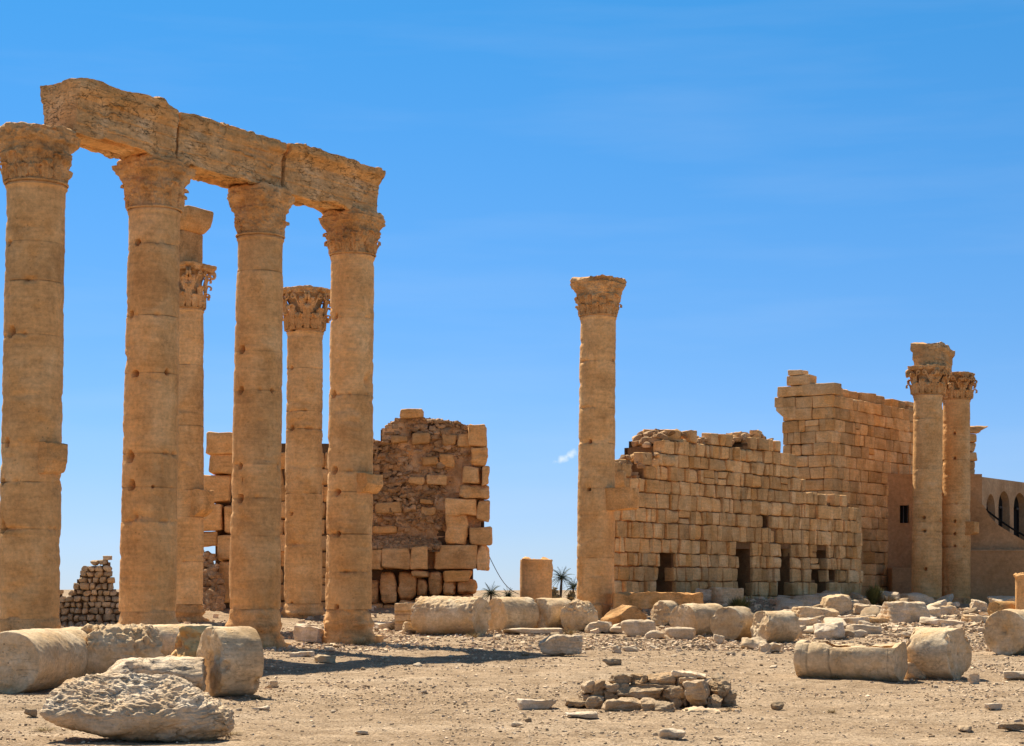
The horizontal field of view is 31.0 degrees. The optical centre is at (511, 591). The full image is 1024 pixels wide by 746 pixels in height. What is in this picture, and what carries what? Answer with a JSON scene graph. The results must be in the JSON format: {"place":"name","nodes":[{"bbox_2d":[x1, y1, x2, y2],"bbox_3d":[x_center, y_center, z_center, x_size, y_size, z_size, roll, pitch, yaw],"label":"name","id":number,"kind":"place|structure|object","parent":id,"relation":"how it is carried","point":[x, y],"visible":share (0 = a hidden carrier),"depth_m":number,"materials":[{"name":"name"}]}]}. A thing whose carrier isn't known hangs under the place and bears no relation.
{"place":"outdoors","nodes":[
{"label":"outdoors","id":0,"kind":"place"},
{"bbox_2d":[63,589,576,593],"bbox_3d":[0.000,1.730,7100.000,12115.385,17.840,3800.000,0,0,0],"label":"hills","id":1,"kind":"structure","parent":0,"point":[477,591],"depth_m":5561.29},
{"bbox_2d":[0,594,1023,745],"bbox_3d":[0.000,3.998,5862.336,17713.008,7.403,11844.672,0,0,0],"label":"ground","id":2,"kind":"structure","parent":0,"point":[348,725],"depth_m":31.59,"materials":[{"name":"beige gravel"}]},
{"bbox_2d":[24,708,36,716],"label":"loose stone","id":3,"kind":"object","parent":2,"relation":"on","point":[32,712],"visible":1,"depth_m":29.03,"materials":[{"name":"beige stone"}]},
{"bbox_2d":[0,122,80,632],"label":"column","id":4,"kind":"structure","parent":2,"relation":"on","point":[36,163],"depth_m":47.33,"materials":[{"name":"stone"}]},
{"bbox_2d":[0,625,123,693],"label":"fallen drum","id":5,"kind":"object","parent":2,"relation":"on","point":[33,660],"visible":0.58,"depth_m":35.24,"materials":[{"name":"stone"}]},
{"bbox_2d":[59,556,120,626],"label":"fieldstone wall","id":6,"kind":"structure","parent":2,"relation":"on","point":[92,597],"depth_m":68.85,"materials":[{"name":"stone"}]},
{"bbox_2d":[81,623,164,674],"bbox_3d":[-8.168,1.299,38.427,1.921,1.282,1.276,0,0,-21],"label":"fallen drum","id":7,"kind":"object","parent":2,"relation":"on","point":[109,646],"visible":0.69,"depth_m":37.96,"materials":[{"name":"stone"}]},
{"bbox_2d":[40,671,234,741],"bbox_3d":[-4.890,1.528,24.338,2.408,0.931,1.365,0,0,0],"label":"boulder","id":8,"kind":"object","parent":2,"relation":"on","point":[135,707],"visible":1,"depth_m":23.91,"materials":[{"name":"stone"}]},
{"bbox_2d":[93,624,211,656],"bbox_3d":[-8.502,1.309,43.895,2.991,1.070,1.067,0,0,-12],"label":"fallen drum","id":9,"kind":"object","parent":2,"relation":"on","point":[168,633],"visible":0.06,"depth_m":43.55,"materials":[{"name":"stone"}]},
{"bbox_2d":[111,153,196,624],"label":"column","id":10,"kind":"structure","parent":2,"relation":"on","point":[154,185],"depth_m":51.16,"materials":[{"name":"stone"}]},
{"bbox_2d":[40,78,179,159],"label":"architrave block","id":11,"kind":"structure","parent":10,"relation":"on","point":[105,119],"depth_m":49.55,"materials":[{"name":"stone"}]},
{"bbox_2d":[106,655,206,691],"bbox_3d":[-6.426,1.565,33.141,1.859,0.818,1.148,0,0,-7],"label":"stone slab","id":12,"kind":"object","parent":2,"relation":"on","point":[192,670],"depth_m":32.79,"materials":[{"name":"stone"}]},
{"bbox_2d":[171,625,211,656],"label":"fallen drum","id":13,"kind":"object","parent":2,"relation":"on","point":[187,640],"visible":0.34,"depth_m":41.48,"materials":[{"name":"stone"}]},
{"bbox_2d":[175,261,216,622],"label":"column","id":14,"kind":"structure","parent":2,"relation":"on","point":[195,503],"depth_m":71.12,"materials":[{"name":"stone"}]},
{"bbox_2d":[179,205,213,262],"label":"entablature stub","id":15,"kind":"object","parent":14,"relation":"on","point":[195,224],"visible":0.58,"depth_m":71.24,"materials":[{"name":"stone"}]},
{"bbox_2d":[196,626,263,696],"bbox_3d":[-5.177,1.288,33.994,0.842,1.298,1.342,0,0,-31],"label":"fallen drum","id":16,"kind":"object","parent":2,"relation":"on","point":[234,660],"visible":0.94,"depth_m":33.57,"materials":[{"name":"stone"}]},
{"bbox_2d":[225,182,294,647],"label":"column","id":17,"kind":"structure","parent":2,"relation":"on","point":[260,210],"depth_m":54.58,"materials":[{"name":"stone"}]},
{"bbox_2d":[175,112,286,188],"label":"architrave block","id":18,"kind":"structure","parent":17,"relation":"on","point":[223,155],"depth_m":53.35,"materials":[{"name":"stone"}]},
{"bbox_2d":[289,651,314,656],"bbox_3d":[-5.465,1.654,48.150,0.554,0.202,0.596,0,0,8],"label":"rubble block","id":19,"kind":"object","parent":2,"relation":"on","point":[304,654],"depth_m":47.90,"materials":[{"name":"stone"}]},
{"bbox_2d":[281,285,330,617],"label":"column","id":20,"kind":"structure","parent":2,"relation":"on","point":[305,319],"depth_m":74.35,"materials":[{"name":"stone"}]},
{"bbox_2d":[293,624,323,642],"bbox_3d":[-6.415,1.372,58.530,0.890,0.646,0.737,0,0,15],"label":"rubble block","id":21,"kind":"object","parent":2,"relation":"on","point":[305,633],"depth_m":58.23,"materials":[{"name":"stone"}]},
{"bbox_2d":[313,654,335,662],"bbox_3d":[-4.563,1.649,45.063,0.504,0.234,0.591,0,0,-13],"label":"rubble block","id":22,"kind":"object","parent":2,"relation":"on","point":[319,658],"depth_m":44.84,"materials":[{"name":"stone"}]},
{"bbox_2d":[202,409,492,610],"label":"broken wall","id":23,"kind":"structure","parent":2,"relation":"on","point":[431,535],"depth_m":80.07,"materials":[{"name":"stone"}]},
{"bbox_2d":[318,207,385,644],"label":"column","id":24,"kind":"structure","parent":2,"relation":"on","point":[353,237],"depth_m":58.18,"materials":[{"name":"stone"}]},
{"bbox_2d":[281,143,385,214],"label":"architrave block","id":25,"kind":"structure","parent":24,"relation":"on","point":[320,180],"depth_m":56.90,"materials":[{"name":"stone"}]},
{"bbox_2d":[373,622,394,629],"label":"rubble block","id":26,"kind":"object","parent":2,"relation":"on","point":[380,625],"depth_m":66.24,"materials":[{"name":"stone"}]},
{"bbox_2d":[394,602,414,630],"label":"moulded block","id":27,"kind":"object","parent":2,"relation":"on","point":[402,613],"depth_m":66.02,"materials":[{"name":"stone"}]},
{"bbox_2d":[402,622,415,632],"bbox_3d":[-3.342,1.283,64.600,0.974,0.466,0.778,0,0,-7],"label":"rubble block","id":28,"kind":"object","parent":2,"relation":"on","point":[406,626],"depth_m":64.22,"materials":[{"name":"stone"}]},
{"bbox_2d":[410,596,490,634],"bbox_3d":[-2.121,0.840,63.880,2.556,1.396,1.385,0,0,28],"label":"fallen drum","id":29,"kind":"object","parent":2,"relation":"on","point":[442,615],"visible":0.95,"depth_m":63.35,"materials":[{"name":"stone"}]},
{"bbox_2d":[482,581,500,599],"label":"palm tree","id":30,"kind":"object","parent":2,"relation":"on","point":[491,592],"visible":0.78,"depth_m":299.84,"materials":[{"name":"green plant"}]},
{"bbox_2d":[488,597,538,631],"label":"fallen drum","id":31,"kind":"object","parent":2,"relation":"on","point":[513,612],"visible":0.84,"depth_m":65.22,"materials":[{"name":"stone"}]},
{"bbox_2d":[503,628,562,633],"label":"flat slab","id":32,"kind":"structure","parent":2,"relation":"on","point":[532,630],"depth_m":63.50,"materials":[{"name":"stone"}]},
{"bbox_2d":[520,557,552,599],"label":"column stub","id":33,"kind":"object","parent":2,"relation":"on","point":[536,575],"depth_m":79.39,"materials":[{"name":"stone"}]},
{"bbox_2d":[516,698,556,709],"bbox_3d":[0.420,1.900,31.224,0.751,0.205,0.384,0,0,-24],"label":"flat slab","id":34,"kind":"object","parent":2,"relation":"on","point":[524,704],"depth_m":31.04,"materials":[{"name":"stone"}]},
{"bbox_2d":[534,598,570,628],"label":"fallen drum","id":35,"kind":"object","parent":2,"relation":"on","point":[549,611],"visible":0.54,"depth_m":65.93,"materials":[{"name":"stone"}]},
{"bbox_2d":[539,634,582,655],"bbox_3d":[1.290,1.430,49.140,1.167,0.603,0.793,0,0,0],"label":"fallen block","id":36,"kind":"object","parent":2,"relation":"on","point":[557,644],"depth_m":48.81,"materials":[{"name":"stone"}]},
{"bbox_2d":[552,567,575,597],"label":"palm tree","id":37,"kind":"object","parent":2,"relation":"on","point":[561,579],"visible":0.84,"depth_m":299.81,"materials":[{"name":"green plant"}]},
{"bbox_2d":[560,599,597,630],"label":"fallen drum","id":38,"kind":"object","parent":2,"relation":"on","point":[578,615],"visible":0.88,"depth_m":65.22,"materials":[{"name":"stone"}]},
{"bbox_2d":[565,711,597,717],"bbox_3d":[1.090,1.922,28.799,0.509,0.112,0.272,0,0,-8],"label":"flat slab","id":39,"kind":"object","parent":2,"relation":"on","point":[588,714],"depth_m":28.71,"materials":[{"name":"stone"}]},
{"bbox_2d":[584,621,612,632],"bbox_3d":[3.034,1.254,64.604,1.003,0.435,0.694,0,0,-12],"label":"pale rock","id":40,"kind":"object","parent":2,"relation":"on","point":[603,626],"visible":0.93,"depth_m":64.31,"materials":[{"name":"stone"}]},
{"bbox_2d":[570,274,638,619],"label":"column","id":41,"kind":"structure","parent":2,"relation":"on","point":[601,498],"depth_m":73.84,"materials":[{"name":"stone"}]},
{"bbox_2d":[602,658,621,665],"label":"loose stone","id":42,"kind":"object","parent":2,"relation":"on","point":[613,661],"visible":1,"depth_m":43.84,"materials":[{"name":"beige stone"}]},
{"bbox_2d":[609,626,622,633],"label":"pale rock","id":43,"kind":"object","parent":2,"relation":"on","point":[616,629],"visible":0.94,"depth_m":64.04,"materials":[{"name":"stone"}]},
{"bbox_2d":[601,605,646,624],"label":"wedge stone","id":44,"kind":"object","parent":2,"relation":"on","point":[619,614],"visible":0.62,"depth_m":67.78,"materials":[{"name":"stone"}]},
{"bbox_2d":[620,619,655,636],"bbox_3d":[4.282,1.258,62.832,1.192,0.630,0.698,0,0,0],"label":"rounded stone","id":45,"kind":"object","parent":2,"relation":"on","point":[634,628],"visible":0.89,"depth_m":62.56,"materials":[{"name":"stone"}]},
{"bbox_2d":[565,670,741,712],"bbox_3d":[2.385,1.723,31.382,2.966,0.756,2.596,0,0,0],"label":"rock pile","id":46,"kind":"object","parent":2,"relation":"on","point":[672,690],"visible":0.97,"depth_m":31.29,"materials":[{"name":"stone"}]},
{"bbox_2d":[645,630,663,638],"bbox_3d":[4.737,1.437,61.619,0.648,0.290,0.554,0,0,0],"label":"pale rock","id":47,"kind":"object","parent":2,"relation":"on","point":[654,634],"visible":1,"depth_m":61.38,"materials":[{"name":"stone"}]},
{"bbox_2d":[650,600,678,625],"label":"fallen drum","id":48,"kind":"object","parent":2,"relation":"on","point":[661,611],"visible":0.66,"depth_m":67.97,"materials":[{"name":"stone"}]},
{"bbox_2d":[658,728,685,738],"bbox_3d":[2.113,1.875,24.386,0.358,0.149,0.248,0,0,-11],"label":"loose stone","id":49,"kind":"object","parent":2,"relation":"on","point":[670,733],"visible":1,"depth_m":24.29,"materials":[{"name":"stone"}]},
{"bbox_2d":[665,627,695,639],"bbox_3d":[5.543,1.402,60.886,1.015,0.474,0.630,0,0,0],"label":"rounded stone","id":50,"kind":"object","parent":2,"relation":"on","point":[685,633],"visible":0.91,"depth_m":60.64,"materials":[{"name":"stone"}]},
{"bbox_2d":[669,603,722,634],"bbox_3d":[6.439,0.987,63.600,1.160,1.176,1.985,0,0,42],"label":"fallen drum","id":51,"kind":"object","parent":2,"relation":"on","point":[696,617],"visible":0.65,"depth_m":62.95,"materials":[{"name":"stone"}]},
{"bbox_2d":[694,588,711,600],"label":"rubble block","id":52,"kind":"object","parent":2,"relation":"on","point":[707,595],"depth_m":84.11,"materials":[{"name":"stone"}]},
{"bbox_2d":[713,634,724,643],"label":"pointed stone","id":53,"kind":"object","parent":2,"relation":"on","point":[718,639],"visible":0.93,"depth_m":57.90,"materials":[{"name":"stone"}]},
{"bbox_2d":[709,587,743,604],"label":"rubble block","id":54,"kind":"object","parent":2,"relation":"on","point":[722,595],"depth_m":83.73,"materials":[{"name":"stone"}]},
{"bbox_2d":[710,606,753,640],"bbox_3d":[7.276,1.069,60.613,1.168,1.164,1.352,0,0,30],"label":"fallen drum","id":55,"kind":"object","parent":2,"relation":"on","point":[728,623],"visible":0.84,"depth_m":60.08,"materials":[{"name":"stone"}]},
{"bbox_2d":[614,429,862,598],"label":"ruined wall","id":56,"kind":"structure","parent":2,"relation":"on","point":[748,514],"depth_m":88.61,"materials":[{"name":"stone"}]},
{"bbox_2d":[724,597,755,607],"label":"dry bush","id":57,"kind":"object","parent":2,"relation":"on","point":[738,602],"visible":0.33,"depth_m":81.59,"materials":[{"name":"green plant"}]},
{"bbox_2d":[741,636,766,648],"bbox_3d":[6.950,1.484,53.110,0.779,0.372,0.664,0,0,0],"label":"pinkish rock","id":58,"kind":"object","parent":2,"relation":"on","point":[751,643],"visible":0.81,"depth_m":52.89,"materials":[{"name":"stone"}]},
{"bbox_2d":[758,642,780,652],"bbox_3d":[7.014,1.533,50.193,0.618,0.305,0.541,0,0,0],"label":"pinkish rock","id":59,"kind":"object","parent":2,"relation":"on","point":[772,647],"visible":0.98,"depth_m":50.04,"materials":[{"name":"stone"}]},
{"bbox_2d":[750,611,800,642],"bbox_3d":[8.430,1.167,59.644,1.479,1.082,1.098,0,0,-33],"label":"fallen drum","id":60,"kind":"object","parent":2,"relation":"on","point":[776,626],"visible":0.88,"depth_m":59.29,"materials":[{"name":"stone"}]},
{"bbox_2d":[770,701,783,709],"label":"loose stone","id":61,"kind":"object","parent":2,"relation":"on","point":[776,705],"visible":1,"depth_m":30.61,"materials":[{"name":"beige stone"}]},
{"bbox_2d":[774,599,803,610],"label":"rubble chunk","id":62,"kind":"object","parent":2,"relation":"on","point":[780,603],"visible":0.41,"depth_m":85.00,"materials":[{"name":"stone"}]},
{"bbox_2d":[769,599,811,605],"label":"rubble block","id":63,"kind":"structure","parent":2,"relation":"on","point":[804,602],"depth_m":86.46,"materials":[{"name":"stone"}]},
{"bbox_2d":[780,603,801,609],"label":"rubble block","id":64,"kind":"object","parent":2,"relation":"on","point":[789,606],"depth_m":83.11,"materials":[{"name":"stone"}]},
{"bbox_2d":[799,617,820,625],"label":"rubble block","id":65,"kind":"object","parent":2,"relation":"on","point":[808,621],"depth_m":65.75,"materials":[{"name":"stone"}]},
{"bbox_2d":[791,606,839,617],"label":"rubble block","id":66,"kind":"object","parent":2,"relation":"on","point":[805,612],"depth_m":71.32,"materials":[{"name":"stone"}]},
{"bbox_2d":[793,593,840,604],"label":"rubble block","id":67,"kind":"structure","parent":2,"relation":"on","point":[815,599],"depth_m":87.63,"materials":[{"name":"stone"}]},
{"bbox_2d":[813,622,844,639],"bbox_3d":[10.517,1.327,61.340,1.057,0.640,0.930,0,0,11],"label":"rubble block","id":68,"kind":"object","parent":2,"relation":"on","point":[831,630],"depth_m":60.99,"materials":[{"name":"stone"}]},
{"bbox_2d":[823,617,845,624],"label":"rubble chunk","id":69,"kind":"object","parent":2,"relation":"on","point":[830,619],"visible":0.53,"depth_m":68.11,"materials":[{"name":"stone"}]},
{"bbox_2d":[820,594,851,615],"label":"rubble block","id":70,"kind":"object","parent":2,"relation":"on","point":[841,603],"depth_m":83.01,"materials":[{"name":"stone"}]},
{"bbox_2d":[793,640,907,681],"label":"column","id":71,"kind":"structure","parent":2,"relation":"on","point":[876,662],"depth_m":38.85,"materials":[{"name":"stone"}]},
{"bbox_2d":[843,617,869,623],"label":"rubble chunk","id":72,"kind":"object","parent":2,"relation":"on","point":[855,620],"visible":0.43,"depth_m":68.32,"materials":[{"name":"stone"}]},
{"bbox_2d":[853,629,867,637],"bbox_3d":[11.595,1.448,62.053,0.609,0.292,0.471,-9,-8,-9],"label":"rubble chunk","id":73,"kind":"object","parent":2,"relation":"on","point":[860,633],"visible":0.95,"depth_m":61.86,"materials":[{"name":"stone"}]},
{"bbox_2d":[846,624,881,633],"bbox_3d":[12.128,1.351,63.618,1.164,0.524,0.736,2,-15,-12],"label":"rubble chunk","id":74,"kind":"object","parent":2,"relation":"on","point":[869,629],"visible":0.59,"depth_m":63.33,"materials":[{"name":"stone"}]},
{"bbox_2d":[853,603,881,614],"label":"rubble block","id":75,"kind":"object","parent":2,"relation":"on","point":[858,608],"depth_m":85.16,"materials":[{"name":"stone"}]},
{"bbox_2d":[860,606,879,615],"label":"rubble chunk","id":76,"kind":"object","parent":2,"relation":"on","point":[872,610],"visible":0.47,"depth_m":81.59,"materials":[{"name":"stone"}]},
{"bbox_2d":[856,616,889,622],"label":"rubble block","id":77,"kind":"object","parent":2,"relation":"on","point":[877,620],"depth_m":69.32,"materials":[{"name":"stone"}]},
{"bbox_2d":[863,584,883,604],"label":"green bush","id":78,"kind":"object","parent":2,"relation":"on","point":[873,593],"visible":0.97,"depth_m":93.90,"materials":[{"name":"green plant"}]},
{"bbox_2d":[775,370,987,595],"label":"tall wall","id":79,"kind":"structure","parent":2,"relation":"on","point":[855,447],"depth_m":104.65,"materials":[{"name":"stone"}]},
{"bbox_2d":[872,594,896,605],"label":"dry bush","id":80,"kind":"object","parent":2,"relation":"on","point":[881,602],"visible":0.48,"depth_m":93.58,"materials":[{"name":"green plant"}]},
{"bbox_2d":[877,601,929,622],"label":"rubble block","id":81,"kind":"object","parent":2,"relation":"on","point":[902,611],"depth_m":69.41,"materials":[{"name":"stone"}]},
{"bbox_2d":[904,662,925,678],"bbox_3d":[8.549,1.695,39.340,0.436,0.373,0.427,0,0,-6],"label":"squared block","id":82,"kind":"object","parent":2,"relation":"on","point":[914,671],"depth_m":39.14,"materials":[{"name":"stone"}]},
{"bbox_2d":[900,593,929,605],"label":"rubble chunk","id":83,"kind":"object","parent":2,"relation":"on","point":[912,597],"visible":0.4,"depth_m":95.73,"materials":[{"name":"stone"}]},
{"bbox_2d":[905,364,950,599],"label":"column","id":84,"kind":"structure","parent":2,"relation":"on","point":[928,386],"depth_m":102.30,"materials":[{"name":"stone"}]},
{"bbox_2d":[910,342,954,371],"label":"architrave block","id":85,"kind":"structure","parent":84,"relation":"on","point":[940,353],"depth_m":102.67,"materials":[{"name":"stone"}]},
{"bbox_2d":[927,606,940,618],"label":"rubble block","id":86,"kind":"object","parent":2,"relation":"on","point":[934,611],"depth_m":71.77,"materials":[{"name":"stone"}]},
{"bbox_2d":[927,599,946,606],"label":"rubble chunk","id":87,"kind":"object","parent":2,"relation":"on","point":[940,603],"visible":0.31,"depth_m":92.44,"materials":[{"name":"stone"}]},
{"bbox_2d":[906,627,971,679],"bbox_3d":[9.067,1.330,39.376,1.045,1.135,1.149,0,0,41],"label":"fallen drum","id":88,"kind":"object","parent":2,"relation":"on","point":[940,652],"visible":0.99,"depth_m":38.99,"materials":[{"name":"stone"}]},
{"bbox_2d":[919,617,963,625],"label":"rubble block","id":89,"kind":"object","parent":2,"relation":"on","point":[927,620],"depth_m":68.10,"materials":[{"name":"stone"}]},
{"bbox_2d":[936,606,952,614],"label":"rubble chunk","id":90,"kind":"object","parent":2,"relation":"on","point":[947,610],"visible":0.23,"depth_m":83.59,"materials":[{"name":"stone"}]},
{"bbox_2d":[937,594,953,601],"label":"rubble chunk","id":91,"kind":"object","parent":2,"relation":"on","point":[949,597],"visible":0.49,"depth_m":99.60,"materials":[{"name":"stone"}]},
{"bbox_2d":[884,474,1023,603],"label":"plastered house","id":92,"kind":"structure","parent":2,"relation":"on","point":[997,540],"depth_m":107.81,"materials":[{"name":"brown paint"}]},
{"bbox_2d":[900,506,907,522],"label":"window","id":93,"kind":"structure","parent":92,"relation":"in","point":[903,509],"depth_m":108.39,"materials":[{"name":"paint"}]},
{"bbox_2d":[942,371,978,603],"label":"column","id":94,"kind":"structure","parent":2,"relation":"on","point":[959,528],"depth_m":105.31,"materials":[{"name":"stone"}]},
{"bbox_2d":[957,725,971,731],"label":"loose stone","id":95,"kind":"object","parent":2,"relation":"on","point":[967,728],"visible":1,"depth_m":26.06,"materials":[{"name":"beige stone"}]},
{"bbox_2d":[962,607,978,613],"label":"rubble chunk","id":96,"kind":"object","parent":2,"relation":"on","point":[974,610],"visible":0.62,"depth_m":89.85,"materials":[{"name":"stone"}]},
{"bbox_2d":[967,674,979,683],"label":"loose stone","id":97,"kind":"object","parent":2,"relation":"on","point":[973,678],"visible":1,"depth_m":37.68,"materials":[{"name":"stone"}]},
{"bbox_2d":[962,615,988,621],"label":"rubble block","id":98,"kind":"object","parent":2,"relation":"on","point":[973,618],"depth_m":70.40,"materials":[{"name":"stone"}]},
{"bbox_2d":[970,599,986,611],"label":"rubble block","id":99,"kind":"object","parent":2,"relation":"on","point":[980,605],"depth_m":94.00,"materials":[{"name":"stone"}]},
{"bbox_2d":[984,703,1002,709],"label":"loose stone","id":100,"kind":"object","parent":2,"relation":"on","point":[995,706],"visible":1,"depth_m":29.83,"materials":[{"name":"stone"}]},
{"bbox_2d":[987,601,1014,614],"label":"stone block","id":101,"kind":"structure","parent":2,"relation":"on","point":[993,607],"depth_m":84.14,"materials":[{"name":"stone"}]},
{"bbox_2d":[987,596,1014,602],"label":"rubble block","id":102,"kind":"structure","parent":2,"relation":"on","point":[999,598],"depth_m":97.36,"materials":[{"name":"stone"}]},
{"bbox_2d":[983,609,1023,654],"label":"fallen drum","id":103,"kind":"object","parent":2,"relation":"on","point":[1003,631],"visible":0.98,"depth_m":50.60,"materials":[{"name":"stone"}]},
{"bbox_2d":[998,722,1023,730],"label":"loose stone","id":104,"kind":"object","parent":2,"relation":"on","point":[1011,726],"visible":1,"depth_m":25.95,"materials":[{"name":"beige stone"}]},
{"bbox_2d":[1003,671,1023,679],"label":"loose stone","id":105,"kind":"object","parent":2,"relation":"on","point":[1012,675],"visible":1,"depth_m":38.66,"materials":[{"name":"stone"}]},
{"bbox_2d":[1013,572,1023,609],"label":"column stub","id":106,"kind":"object","parent":2,"relation":"on","point":[1019,590],"depth_m":83.74,"materials":[{"name":"stone"}]},
{"bbox_2d":[0,0,1023,589],"label":"sky","id":107,"kind":"structure","parent":0,"point":[826,189],"materials":[{"name":"blue"}]},
{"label":"support stone","id":108,"kind":"object","parent":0,"visible":0},
{"bbox_2d":[612,592,703,608],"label":"foundation beam","id":109,"kind":"structure","parent":108,"relation":"on","point":[646,600],"depth_m":72.95,"materials":[{"name":"stone"}]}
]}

